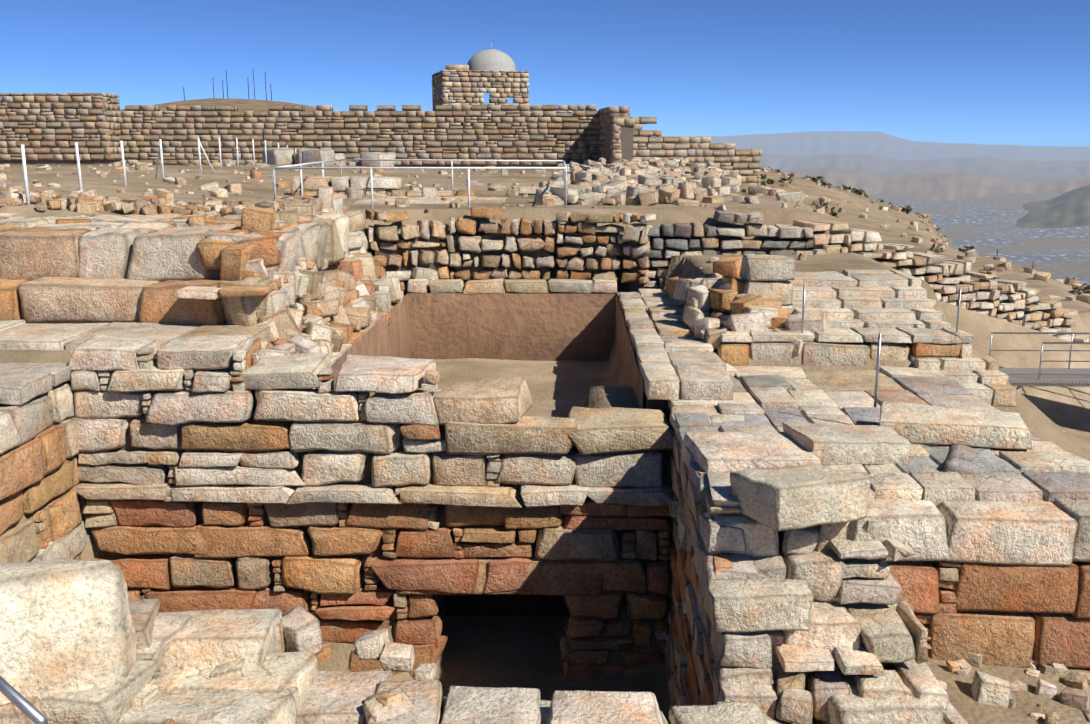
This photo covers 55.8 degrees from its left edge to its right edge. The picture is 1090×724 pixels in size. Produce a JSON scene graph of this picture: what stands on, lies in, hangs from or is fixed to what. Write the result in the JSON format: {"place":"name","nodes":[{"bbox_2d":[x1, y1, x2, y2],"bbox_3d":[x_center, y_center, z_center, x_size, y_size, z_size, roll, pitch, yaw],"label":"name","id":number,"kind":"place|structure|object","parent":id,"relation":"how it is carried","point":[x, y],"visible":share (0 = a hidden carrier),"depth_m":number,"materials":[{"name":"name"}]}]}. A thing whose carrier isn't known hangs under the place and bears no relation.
{"place":"outdoors","nodes":[
{"label":"outdoors","id":0,"kind":"place"},
{"bbox_2d":[432,65,528,114],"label":"tomb walls","id":1,"kind":"structure","parent":0,"point":[466,76],"depth_m":87.96,"materials":[{"name":"beige stone"}]},
{"bbox_2d":[467,44,515,72],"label":"dome","id":2,"kind":"structure","parent":1,"relation":"on","point":[490,59],"depth_m":88.21,"materials":[{"name":"white paint"}]},
{"bbox_2d":[306,207,733,399],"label":"pool stones","id":3,"kind":"object","parent":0,"point":[675,358],"visible":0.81,"depth_m":24.53,"materials":[{"name":"beige stone"}]},
{"bbox_2d":[0,98,1089,723],"bbox_3d":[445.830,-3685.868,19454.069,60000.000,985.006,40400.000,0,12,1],"label":"terrain","id":4,"kind":"structure","parent":0,"point":[502,652],"depth_m":25.68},
{"bbox_2d":[0,558,699,723],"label":"foreground stones","id":5,"kind":"object","parent":4,"relation":"on","point":[67,625],"visible":0.77,"depth_m":8.93,"materials":[{"name":"beige stone"}]},
{"bbox_2d":[87,389,661,615],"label":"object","id":6,"kind":"object","parent":4,"relation":"on","point":[503,605],"depth_m":15.02,"materials":[{"name":"brown stone"}]},
{"bbox_2d":[0,334,813,723],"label":"room walls","id":7,"kind":"structure","parent":6,"relation":"on","point":[64,428],"depth_m":14.44,"materials":[{"name":"stone"}]},
{"bbox_2d":[0,93,761,186],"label":"fortress","id":8,"kind":"structure","parent":4,"relation":"on","point":[179,125],"depth_m":77.97,"materials":[{"name":"beige stone"}]},
{"bbox_2d":[446,73,526,104],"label":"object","id":9,"kind":"object","parent":4,"relation":"on","point":[486,88],"visible":0.04,"depth_m":88.09,"materials":[{"name":"brown stone"}]},
{"bbox_2d":[331,231,670,420],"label":"pool","id":10,"kind":"structure","parent":4,"relation":"in","point":[542,327],"depth_m":24.66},
{"bbox_2d":[0,283,1089,723],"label":"steelwork","id":11,"kind":"object","parent":4,"relation":"on","point":[28,709],"visible":0.69,"depth_m":17.52,"materials":[{"name":"metal"}]},
{"bbox_2d":[999,368,1089,383],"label":"walkway deck","id":12,"kind":"structure","parent":11,"relation":"on","point":[1057,375],"depth_m":25.67,"materials":[{"name":"grey wood"}]},
{"bbox_2d":[0,147,1089,723],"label":"ground stones","id":13,"kind":"object","parent":4,"relation":"on","point":[1074,693],"visible":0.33,"depth_m":31.61,"materials":[{"name":"beige stone"}]},
{"bbox_2d":[20,264,334,323],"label":"terrace","id":14,"kind":"structure","parent":13,"relation":"on","point":[213,274],"depth_m":17.49,"materials":[{"name":"brown stone"}]},
{"bbox_2d":[0,186,404,367],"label":"terraces","id":15,"kind":"object","parent":14,"relation":"on","point":[77,284],"visible":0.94,"depth_m":17.57,"materials":[{"name":"stone"}]},
{"bbox_2d":[21,138,566,208],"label":"white rails","id":16,"kind":"object","parent":13,"relation":"on","point":[160,154],"visible":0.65,"depth_m":26.09,"materials":[{"name":"metal"}]},
{"bbox_2d":[534,157,1077,406],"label":"stones","id":17,"kind":"object","parent":13,"relation":"on","point":[752,304],"visible":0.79,"depth_m":19.74,"materials":[{"name":"beige stone"}]},
{"bbox_2d":[647,237,1063,329],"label":"stone wall","id":18,"kind":"structure","parent":13,"relation":"on","point":[720,239],"depth_m":24.82,"materials":[{"name":"brown stone"}]},
{"bbox_2d":[183,69,1033,268],"bbox_3d":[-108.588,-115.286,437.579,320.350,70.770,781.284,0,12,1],"label":"dark posts","id":19,"kind":"object","parent":4,"relation":"on","point":[271,100],"visible":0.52,"depth_m":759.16,"materials":[{"name":"grey metal"}]},
{"bbox_2d":[668,364,1089,723],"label":"platform","id":20,"kind":"structure","parent":4,"relation":"on","point":[841,483],"depth_m":11.02,"materials":[{"name":"beige stone"}]},
{"bbox_2d":[758,166,1089,295],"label":"scrub","id":21,"kind":"object","parent":4,"relation":"on","point":[908,209],"visible":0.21,"depth_m":77.73,"materials":[{"name":"green plant"}]},
{"bbox_2d":[0,0,1089,146],"label":"sky","id":22,"kind":"structure","parent":0,"point":[986,72],"materials":[{"name":"blue"}]},
{"bbox_2d":[688,131,1089,159],"bbox_3d":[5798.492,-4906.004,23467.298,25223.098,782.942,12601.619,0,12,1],"label":"distant mountain","id":23,"kind":"structure","parent":0,"point":[815,143],"depth_m":23670.08,"materials":[{"name":"grey stone"}]},
{"bbox_2d":[760,154,1089,175],"bbox_3d":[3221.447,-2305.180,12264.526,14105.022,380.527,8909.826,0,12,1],"label":"distant mountain","id":24,"kind":"structure","parent":0,"point":[865,163],"depth_m":12627.82,"materials":[{"name":"grey stone"}]},
{"bbox_2d":[780,167,1089,202],"bbox_3d":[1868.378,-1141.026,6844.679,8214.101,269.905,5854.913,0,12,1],"label":"distant hills","id":25,"kind":"structure","parent":0,"point":[946,187],"depth_m":7086.82,"materials":[{"name":"grey stone"}]},
{"bbox_2d":[1016,185,1089,228],"bbox_3d":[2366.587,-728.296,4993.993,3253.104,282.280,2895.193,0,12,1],"label":"dark hill","id":26,"kind":"structure","parent":0,"point":[1071,208],"depth_m":4577.84,"materials":[{"name":"grey stone"}]}
]}

